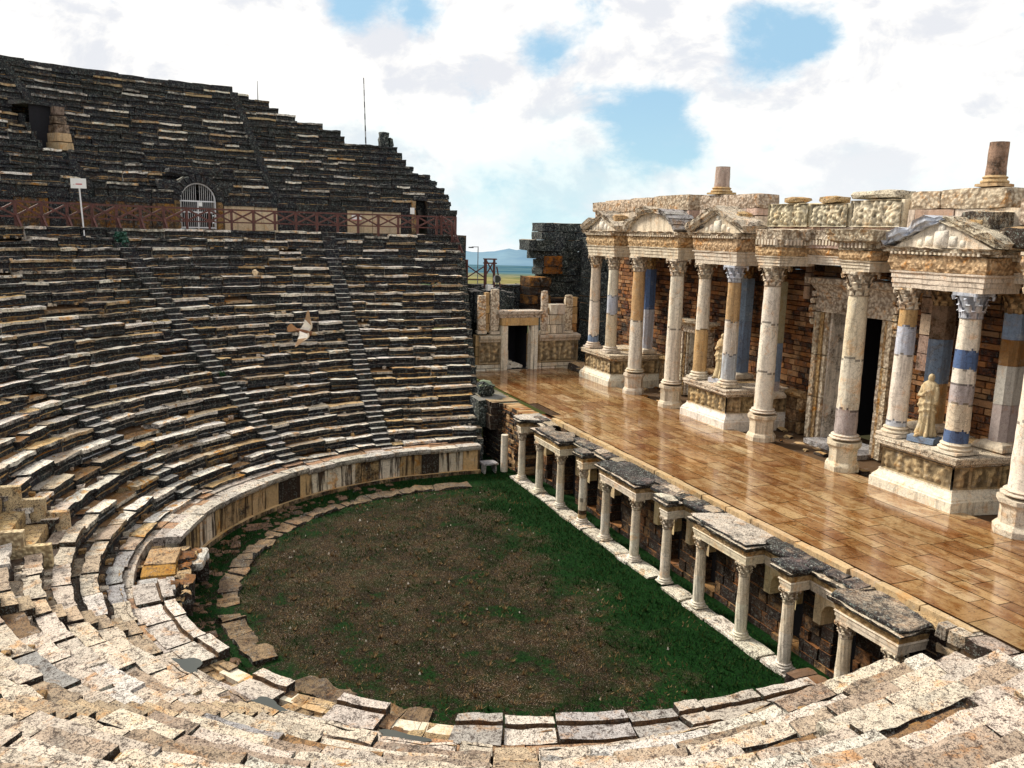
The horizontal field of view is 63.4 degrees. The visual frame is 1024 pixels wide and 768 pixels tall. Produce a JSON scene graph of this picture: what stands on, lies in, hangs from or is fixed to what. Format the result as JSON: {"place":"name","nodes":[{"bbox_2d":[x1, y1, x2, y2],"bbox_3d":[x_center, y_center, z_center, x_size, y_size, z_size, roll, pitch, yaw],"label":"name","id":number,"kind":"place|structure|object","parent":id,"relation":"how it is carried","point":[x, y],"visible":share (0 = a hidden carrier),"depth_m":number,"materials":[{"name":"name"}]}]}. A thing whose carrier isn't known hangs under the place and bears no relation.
{"place":"outdoors","nodes":[
{"label":"outdoors","id":0,"kind":"place"},
{"bbox_2d":[0,88,447,539],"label":"stone blocks","id":1,"kind":"object","parent":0,"point":[419,204],"visible":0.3,"depth_m":39.45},
{"bbox_2d":[0,67,88,196],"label":"seating","id":2,"kind":"object","parent":1,"relation":"on","point":[42,170],"visible":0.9,"depth_m":41.75,"materials":[{"name":"stone"}]},
{"bbox_2d":[4,99,73,152],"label":"vaulted opening","id":3,"kind":"object","parent":2,"relation":"in","point":[46,125],"visible":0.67,"depth_m":43.95,"materials":[{"name":"stone"}]},
{"bbox_2d":[0,61,92,189],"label":"stairway","id":4,"kind":"object","parent":1,"relation":"on","point":[26,95],"visible":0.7,"depth_m":45.49,"materials":[{"name":"stone"}]},
{"bbox_2d":[0,495,136,623],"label":"seating wedge","id":5,"kind":"object","parent":1,"relation":"on","point":[74,576],"visible":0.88,"depth_m":21.35,"materials":[{"name":"stone"}]},
{"bbox_2d":[0,485,71,568],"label":"box of honour","id":6,"kind":"object","parent":5,"relation":"on","point":[20,535],"visible":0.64,"depth_m":23.23,"materials":[{"name":"stone"}]},
{"bbox_2d":[0,235,988,767],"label":"stone chips","id":7,"kind":"object","parent":5,"relation":"on","point":[50,581],"visible":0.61,"depth_m":31.42,"materials":[{"name":"stone"}]},
{"bbox_2d":[0,592,143,637],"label":"stairway","id":8,"kind":"object","parent":1,"relation":"on","point":[10,603],"visible":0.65,"depth_m":18.80,"materials":[{"name":"stone"}]},
{"bbox_2d":[0,353,190,560],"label":"seating wedge","id":9,"kind":"object","parent":1,"relation":"on","point":[25,448],"visible":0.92,"depth_m":27.51,"materials":[{"name":"stone"}]},
{"bbox_2d":[0,338,201,500],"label":"stairway","id":10,"kind":"object","parent":1,"relation":"on","point":[42,384],"visible":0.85,"depth_m":30.13,"materials":[{"name":"stone"}]},
{"bbox_2d":[0,55,232,91],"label":"rim wall","id":11,"kind":"structure","parent":1,"relation":"on","point":[107,74],"depth_m":51.34,"materials":[{"name":"stone"}]},
{"bbox_2d":[0,612,251,703],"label":"seating wedge","id":12,"kind":"object","parent":1,"relation":"on","point":[144,669],"visible":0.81,"depth_m":16.32,"materials":[{"name":"stone"}]},
{"bbox_2d":[0,696,279,720],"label":"stairway","id":13,"kind":"object","parent":1,"relation":"on","point":[23,708],"visible":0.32,"depth_m":13.67,"materials":[{"name":"stone"}]},
{"bbox_2d":[0,226,284,494],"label":"seating wedge","id":14,"kind":"object","parent":1,"relation":"on","point":[55,255],"visible":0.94,"depth_m":34.49,"materials":[{"name":"stone"}]},
{"bbox_2d":[105,227,299,464],"bbox_3d":[-14.557,-2.188,37.893,14.035,9.529,0.813,9,13,37],"label":"stairway","id":15,"kind":"object","parent":1,"relation":"on","point":[247,411],"visible":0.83,"depth_m":37.48,"materials":[{"name":"stone"}]},
{"bbox_2d":[0,225,465,258],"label":"walkway","id":16,"kind":"structure","parent":1,"relation":"on","point":[366,234],"depth_m":47.28,"materials":[{"name":"stone"}]},
{"bbox_2d":[0,191,456,234],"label":"walkway back wall","id":17,"kind":"structure","parent":16,"relation":"on","point":[47,197],"depth_m":47.60,"materials":[{"name":"stone"}]},
{"bbox_2d":[10,62,271,206],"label":"seating","id":18,"kind":"object","parent":17,"relation":"on","point":[110,121],"visible":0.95,"depth_m":48.55,"materials":[{"name":"stone"}]},
{"bbox_2d":[155,168,233,229],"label":"arched gateway","id":19,"kind":"object","parent":17,"relation":"attached to","point":[212,198],"visible":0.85,"depth_m":46.65,"materials":[{"name":"stone"}]},
{"bbox_2d":[0,199,456,236],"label":"wooden fence","id":20,"kind":"object","parent":16,"relation":"on","point":[68,217],"visible":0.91,"depth_m":44.57,"materials":[{"name":"brown wood"}]},
{"bbox_2d":[0,705,494,767],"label":"seating wedge","id":21,"kind":"object","parent":1,"relation":"on","point":[285,738],"visible":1,"depth_m":12.54,"materials":[{"name":"stone"}]},
{"bbox_2d":[122,228,374,461],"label":"seating wedge","id":22,"kind":"object","parent":1,"relation":"on","point":[199,268],"visible":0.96,"depth_m":41.03,"materials":[{"name":"stone"}]},
{"bbox_2d":[229,92,276,197],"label":"stairway","id":23,"kind":"object","parent":1,"relation":"on","point":[247,128],"visible":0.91,"depth_m":52.07,"materials":[{"name":"stone"}]},
{"bbox_2d":[238,93,450,210],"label":"seating","id":24,"kind":"object","parent":1,"relation":"on","point":[302,171],"visible":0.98,"depth_m":53.18,"materials":[{"name":"stone"}]},
{"bbox_2d":[320,232,391,447],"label":"stairway","id":25,"kind":"object","parent":1,"relation":"on","point":[374,417],"visible":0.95,"depth_m":42.17,"materials":[{"name":"stone"}]},
{"bbox_2d":[334,232,476,446],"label":"seating wedge","id":26,"kind":"object","parent":1,"relation":"on","point":[409,260],"visible":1,"depth_m":44.44,"materials":[{"name":"stone"}]},
{"bbox_2d":[492,748,539,767],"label":"stairway","id":27,"kind":"object","parent":1,"relation":"on","point":[515,758],"visible":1,"depth_m":14.61,"materials":[{"name":"stone"}]},
{"bbox_2d":[537,652,1023,767],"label":"seating wedge","id":28,"kind":"object","parent":1,"relation":"on","point":[867,716],"visible":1,"depth_m":13.59,"materials":[{"name":"stone"}]},
{"bbox_2d":[193,482,469,721],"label":"drain paving","id":29,"kind":"structure","parent":0,"point":[255,651],"depth_m":25.55,"materials":[{"name":"stone"}]},
{"bbox_2d":[123,441,654,764],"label":"walkway paving","id":30,"kind":"structure","parent":0,"point":[158,534],"depth_m":22.37,"materials":[{"name":"stone"}]},
{"bbox_2d":[468,283,521,338],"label":"boundary wall","id":31,"kind":"structure","parent":0,"point":[515,288],"depth_m":52.67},
{"bbox_2d":[467,285,514,322],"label":"terrace rubble","id":32,"kind":"object","parent":31,"relation":"on","point":[506,300],"visible":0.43,"depth_m":50.33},
{"bbox_2d":[187,453,831,727],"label":"orchestra ground","id":33,"kind":"structure","parent":0,"point":[292,670],"depth_m":24.11,"materials":[{"name":"plant"}]},
{"bbox_2d":[456,237,482,464],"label":"side retaining wall","id":34,"kind":"structure","parent":33,"relation":"on","point":[470,359],"depth_m":44.97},
{"bbox_2d":[132,443,816,747],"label":"orchestra wall","id":35,"kind":"structure","parent":33,"relation":"on","point":[175,629],"depth_m":19.26,"materials":[{"name":"stone"}]},
{"bbox_2d":[135,545,202,615],"bbox_3d":[-10.188,5.744,24.060,2.089,0.845,5.856,-2,11,-16],"label":"rubble","id":36,"kind":"object","parent":35,"relation":"on","point":[184,582],"visible":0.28,"depth_m":23.66,"materials":[{"name":"stone"}]},
{"bbox_2d":[144,547,181,565],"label":"stone slab","id":37,"kind":"structure","parent":36,"relation":"on","point":[161,556],"depth_m":24.71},
{"bbox_2d":[448,375,538,475],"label":"rubble pier","id":38,"kind":"structure","parent":33,"relation":"on","point":[500,414],"depth_m":39.56,"materials":[{"name":"stone"}]},
{"bbox_2d":[510,475,795,677],"bbox_3d":[4.395,6.228,27.681,0.733,0.245,22.671,-3,11,-22],"label":"stylobate","id":39,"kind":"object","parent":33,"relation":"on","point":[752,647],"visible":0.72,"depth_m":26.09,"materials":[{"name":"stone"}]},
{"bbox_2d":[574,466,590,524],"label":"front column","id":40,"kind":"structure","parent":39,"relation":"on","point":[582,503],"depth_m":31.59,"materials":[{"name":"stone"}]},
{"bbox_2d":[596,480,612,540],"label":"front column","id":41,"kind":"structure","parent":39,"relation":"on","point":[604,534],"depth_m":29.93,"materials":[{"name":"stone"}]},
{"bbox_2d":[594,464,657,500],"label":"front entablature","id":42,"kind":"structure","parent":41,"relation":"on","point":[628,489],"depth_m":28.17,"materials":[{"name":"stone"}]},
{"bbox_2d":[597,460,660,485],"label":"cornice slab","id":43,"kind":"structure","parent":42,"relation":"on","point":[633,473],"depth_m":28.69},
{"bbox_2d":[625,497,644,562],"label":"front column","id":44,"kind":"structure","parent":39,"relation":"on","point":[633,554],"depth_m":28.03,"materials":[{"name":"stone"}]},
{"bbox_2d":[655,515,676,584],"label":"front column","id":45,"kind":"structure","parent":39,"relation":"on","point":[664,577],"depth_m":26.29,"materials":[{"name":"stone"}]},
{"bbox_2d":[687,535,708,608],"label":"front column","id":46,"kind":"structure","parent":39,"relation":"on","point":[697,601],"depth_m":24.62,"materials":[{"name":"stone"}]},
{"bbox_2d":[728,560,755,640],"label":"front column","id":47,"kind":"structure","parent":39,"relation":"on","point":[739,632],"depth_m":22.78,"materials":[{"name":"stone"}]},
{"bbox_2d":[687,516,767,565],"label":"front entablature","id":48,"kind":"structure","parent":47,"relation":"on","point":[745,556],"depth_m":23.00,"materials":[{"name":"stone"}]},
{"bbox_2d":[691,512,773,546],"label":"cornice slab","id":49,"kind":"structure","parent":48,"relation":"on","point":[737,530],"depth_m":23.39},
{"bbox_2d":[771,586,801,672],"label":"front column","id":50,"kind":"structure","parent":39,"relation":"on","point":[782,663],"depth_m":21.16,"materials":[{"name":"stone"}]},
{"bbox_2d":[770,563,810,592],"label":"front entablature","id":51,"kind":"structure","parent":50,"relation":"on","point":[790,582],"depth_m":20.88,"materials":[{"name":"stone"}]},
{"bbox_2d":[765,542,833,572],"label":"cornice slab","id":52,"kind":"structure","parent":51,"relation":"on","point":[776,550],"depth_m":21.27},
{"bbox_2d":[834,619,855,677],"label":"front column","id":53,"kind":"structure","parent":39,"relation":"on","point":[846,633],"depth_m":19.31,"materials":[{"name":"stone"}]},
{"bbox_2d":[881,647,908,663],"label":"front column","id":54,"kind":"structure","parent":39,"relation":"on","point":[898,659],"depth_m":17.91,"materials":[{"name":"stone"}]},
{"bbox_2d":[826,594,934,655],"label":"front entablature","id":55,"kind":"structure","parent":54,"relation":"on","point":[886,637],"depth_m":18.10,"materials":[{"name":"stone"}]},
{"bbox_2d":[831,588,933,633],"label":"cornice slab","id":56,"kind":"structure","parent":55,"relation":"on","point":[891,613],"depth_m":18.47,"materials":[{"name":"stone"}]},
{"bbox_2d":[535,413,927,678],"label":"stage front wall","id":57,"kind":"structure","parent":33,"relation":"on","point":[815,638],"depth_m":24.94,"materials":[{"name":"stone"}]},
{"bbox_2d":[534,416,875,590],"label":"ledge slabs","id":58,"kind":"structure","parent":57,"relation":"on","point":[848,581],"depth_m":24.67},
{"bbox_2d":[552,418,979,633],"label":"stage kerb","id":59,"kind":"structure","parent":57,"relation":"on","point":[909,601],"depth_m":22.25,"materials":[{"name":"stone"}]},
{"bbox_2d":[810,571,849,602],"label":"front entablature","id":60,"kind":"structure","parent":57,"relation":"attached to","point":[822,585],"depth_m":20.50,"materials":[{"name":"stone"}]},
{"bbox_2d":[924,621,1023,661],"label":"rubble wall","id":61,"kind":"structure","parent":33,"relation":"on","point":[975,647],"depth_m":17.21,"materials":[{"name":"stone"}]},
{"bbox_2d":[0,0,1023,251],"label":"sky","id":62,"kind":"structure","parent":0,"point":[524,113],"materials":[{"name":"white"}]},
{"bbox_2d":[415,249,869,439],"bbox_3d":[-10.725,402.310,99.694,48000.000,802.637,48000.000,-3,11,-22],"label":"terrain","id":63,"kind":"structure","parent":0,"point":[512,265],"depth_m":9000.37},
{"bbox_2d":[475,367,1023,651],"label":"stage floor","id":64,"kind":"structure","parent":0,"point":[966,568],"depth_m":25.34,"materials":[{"name":"wood"}]},
{"bbox_2d":[473,292,580,370],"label":"side stage wall","id":65,"kind":"structure","parent":64,"relation":"on","point":[557,347],"depth_m":49.13,"materials":[{"name":"stone"}]},
{"bbox_2d":[497,309,543,370],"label":"side door frame","id":66,"kind":"object","parent":65,"relation":"attached to","point":[516,326],"visible":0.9,"depth_m":48.56,"materials":[{"name":"stone"}]},
{"bbox_2d":[622,256,651,394],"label":"marble column","id":67,"kind":"structure","parent":64,"relation":"on","point":[633,374],"depth_m":41.51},
{"bbox_2d":[658,258,691,408],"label":"marble column","id":68,"kind":"structure","parent":64,"relation":"on","point":[670,386],"depth_m":38.41,"materials":[{"name":"stone"}]},
{"bbox_2d":[627,231,694,258],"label":"entablature","id":69,"kind":"structure","parent":68,"relation":"on","point":[668,244],"depth_m":38.52,"materials":[{"name":"stone"}]},
{"bbox_2d":[621,206,693,231],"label":"curved pediment","id":70,"kind":"structure","parent":69,"relation":"on","point":[648,218],"depth_m":39.33,"materials":[{"name":"stone"}]},
{"bbox_2d":[745,265,790,442],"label":"marble column","id":71,"kind":"structure","parent":64,"relation":"on","point":[762,416],"depth_m":32.40,"materials":[{"name":"stone"}]},
{"bbox_2d":[755,229,813,266],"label":"entablature","id":72,"kind":"structure","parent":71,"relation":"on","point":[782,247],"depth_m":31.30,"materials":[{"name":"stone"}]},
{"bbox_2d":[824,271,880,472],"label":"marble column","id":73,"kind":"structure","parent":64,"relation":"on","point":[844,442],"depth_m":28.40,"materials":[{"name":"stone"}]},
{"bbox_2d":[824,229,893,272],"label":"entablature","id":74,"kind":"structure","parent":73,"relation":"on","point":[860,250],"depth_m":27.34,"materials":[{"name":"stone"}]},
{"bbox_2d":[992,287,1023,540],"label":"marble column","id":75,"kind":"structure","parent":64,"relation":"on","point":[1008,522],"depth_m":22.67,"materials":[{"name":"stone"}]},
{"bbox_2d":[642,388,997,522],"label":"trench ground","id":76,"kind":"structure","parent":0,"point":[871,465],"depth_m":32.81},
{"bbox_2d":[519,223,608,362],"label":"ruined wall","id":77,"kind":"structure","parent":76,"relation":"on","point":[561,267],"depth_m":52.06,"materials":[{"name":"stone"}]},
{"bbox_2d":[579,345,660,388],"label":"carved podium","id":78,"kind":"object","parent":76,"relation":"on","point":[604,369],"visible":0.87,"depth_m":44.43,"materials":[{"name":"stone"}]},
{"bbox_2d":[583,255,605,347],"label":"marble column","id":79,"kind":"structure","parent":78,"relation":"on","point":[596,261],"depth_m":45.83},
{"bbox_2d":[581,230,630,256],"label":"entablature","id":80,"kind":"structure","parent":79,"relation":"on","point":[609,243],"depth_m":43.56,"materials":[{"name":"stone"}]},
{"bbox_2d":[580,210,629,231],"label":"triangular pediment","id":81,"kind":"structure","parent":80,"relation":"on","point":[607,220],"depth_m":43.86,"materials":[{"name":"stone"}]},
{"bbox_2d":[600,256,623,352],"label":"marble column","id":82,"kind":"structure","parent":78,"relation":"on","point":[614,265],"depth_m":44.01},
{"bbox_2d":[642,257,658,353],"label":"marble pillar","id":83,"kind":"structure","parent":78,"relation":"on","point":[649,302],"depth_m":44.00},
{"bbox_2d":[680,375,786,431],"bbox_3d":[9.717,0.794,36.636,3.188,1.794,3.964,-3,11,-22],"label":"carved podium","id":84,"kind":"object","parent":76,"relation":"on","point":[709,403],"visible":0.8,"depth_m":35.38,"materials":[{"name":"stone"}]},
{"bbox_2d":[686,263,717,379],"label":"marble column","id":85,"kind":"structure","parent":84,"relation":"on","point":[698,370],"depth_m":36.56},
{"bbox_2d":[713,265,748,387],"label":"marble column","id":86,"kind":"structure","parent":84,"relation":"on","point":[735,277],"depth_m":34.64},
{"bbox_2d":[687,232,758,265],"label":"entablature","id":87,"kind":"structure","parent":86,"relation":"on","point":[728,248],"depth_m":34.38,"materials":[{"name":"stone"}]},
{"bbox_2d":[684,205,770,233],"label":"triangular pediment","id":88,"kind":"structure","parent":87,"relation":"on","point":[722,218],"depth_m":34.44,"materials":[{"name":"stone"}]},
{"bbox_2d":[595,207,1023,251],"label":"attic wall","id":89,"kind":"structure","parent":87,"relation":"on","point":[762,214],"depth_m":28.23,"materials":[{"name":"stone"}]},
{"bbox_2d":[593,194,705,211],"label":"attic frieze","id":90,"kind":"object","parent":89,"relation":"on","point":[686,202],"visible":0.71,"depth_m":40.89,"materials":[{"name":"stone"}]},
{"bbox_2d":[700,193,778,208],"bbox_3d":[9.762,-7.863,35.828,1.127,0.652,4.124,-3,11,-22],"label":"attic frieze","id":91,"kind":"object","parent":89,"relation":"on","point":[758,200],"visible":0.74,"depth_m":34.73,"materials":[{"name":"stone"}]},
{"bbox_2d":[707,166,735,194],"bbox_3d":[9.242,-8.925,36.452,0.939,1.194,0.937,-3,11,-22],"label":"column stub","id":92,"kind":"object","parent":91,"relation":"on","point":[722,182],"depth_m":36.18,"materials":[{"name":"stone"}]},
{"bbox_2d":[767,199,911,227],"bbox_3d":[11.980,-6.215,30.415,1.226,0.989,6.722,-3,11,-22],"label":"attic frieze","id":93,"kind":"object","parent":89,"relation":"on","point":[886,213],"visible":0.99,"depth_m":29.53,"materials":[{"name":"stone"}]},
{"bbox_2d":[851,189,915,199],"bbox_3d":[12.749,-6.493,28.496,1.031,0.338,2.008,-3,11,-22],"label":"cornice fragment","id":94,"kind":"object","parent":93,"relation":"on","point":[885,194],"visible":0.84,"depth_m":27.97,"materials":[{"name":"stone"}]},
{"bbox_2d":[910,187,1023,209],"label":"attic frieze","id":95,"kind":"object","parent":89,"relation":"on","point":[987,197],"visible":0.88,"depth_m":24.87,"materials":[{"name":"stone"}]},
{"bbox_2d":[974,141,1013,187],"bbox_3d":[14.255,-6.439,24.385,0.770,1.297,0.769,-3,11,-22],"label":"column stub","id":96,"kind":"object","parent":95,"relation":"on","point":[996,166],"depth_m":24.17,"materials":[{"name":"stone"}]},
{"bbox_2d":[736,266,758,379],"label":"marble pillar","id":97,"kind":"structure","parent":84,"relation":"on","point":[746,306],"depth_m":36.79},
{"bbox_2d":[773,267,792,398],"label":"marble pillar","id":98,"kind":"structure","parent":84,"relation":"on","point":[780,339],"depth_m":34.58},
{"bbox_2d":[616,257,1023,438],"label":"stage back wall","id":99,"kind":"structure","parent":76,"relation":"on","point":[796,354],"depth_m":34.83,"materials":[{"name":"stone"}]},
{"bbox_2d":[679,318,719,394],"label":"stone door frame","id":100,"kind":"object","parent":99,"relation":"attached to","point":[687,339],"visible":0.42,"depth_m":41.84,"materials":[{"name":"stone"}]},
{"bbox_2d":[807,230,841,265],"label":"entablature","id":101,"kind":"structure","parent":99,"relation":"attached to","point":[823,256],"depth_m":30.70,"materials":[{"name":"stone"}]},
{"bbox_2d":[804,277,899,460],"bbox_3d":[13.339,-0.738,31.987,1.805,6.507,4.663,-3,11,-22],"label":"stone door frame","id":102,"kind":"object","parent":99,"relation":"attached to","point":[829,313],"visible":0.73,"depth_m":32.81,"materials":[{"name":"stone"}]},
{"bbox_2d":[868,429,1011,515],"bbox_3d":[13.903,2.745,26.543,3.188,1.794,3.856,-3,11,-22],"label":"carved podium","id":103,"kind":"object","parent":76,"relation":"on","point":[925,474],"visible":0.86,"depth_m":25.16,"materials":[{"name":"stone"}]},
{"bbox_2d":[875,287,928,438],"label":"marble column","id":104,"kind":"structure","parent":103,"relation":"on","point":[895,426],"depth_m":26.53,"materials":[{"name":"stone"}]},
{"bbox_2d":[880,246,1020,293],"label":"entablature","id":105,"kind":"structure","parent":104,"relation":"on","point":[981,271],"depth_m":24.35,"materials":[{"name":"stone"}]},
{"bbox_2d":[881,215,1023,250],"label":"triangular pediment","id":106,"kind":"structure","parent":105,"relation":"on","point":[943,231],"depth_m":24.53,"materials":[{"name":"stone"}]},
{"bbox_2d":[961,210,1014,229],"bbox_3d":[13.960,-4.699,24.162,1.390,0.705,1.102,-3,11,-22],"label":"cornice fragment","id":107,"kind":"object","parent":106,"relation":"on","point":[997,220],"visible":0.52,"depth_m":23.62,"materials":[{"name":"stone"}]},
{"bbox_2d":[906,374,941,444],"bbox_3d":[13.095,0.755,26.161,0.742,2.201,0.826,-8,14,-42],"label":"draped statue","id":108,"kind":"object","parent":103,"relation":"on","point":[928,394],"visible":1,"depth_m":26.05,"materials":[{"name":"stone"}]},
{"bbox_2d":[907,290,957,433],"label":"marble pillar","id":109,"kind":"structure","parent":103,"relation":"on","point":[941,336],"depth_m":27.26,"materials":[{"name":"stone"}]},
{"bbox_2d":[930,292,995,456],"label":"marble column","id":110,"kind":"structure","parent":103,"relation":"on","point":[972,308],"depth_m":24.48,"materials":[{"name":"stone"}]},
{"bbox_2d":[972,292,1023,453],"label":"marble pillar","id":111,"kind":"structure","parent":103,"relation":"on","point":[1006,400],"depth_m":25.02,"materials":[{"name":"stone"}]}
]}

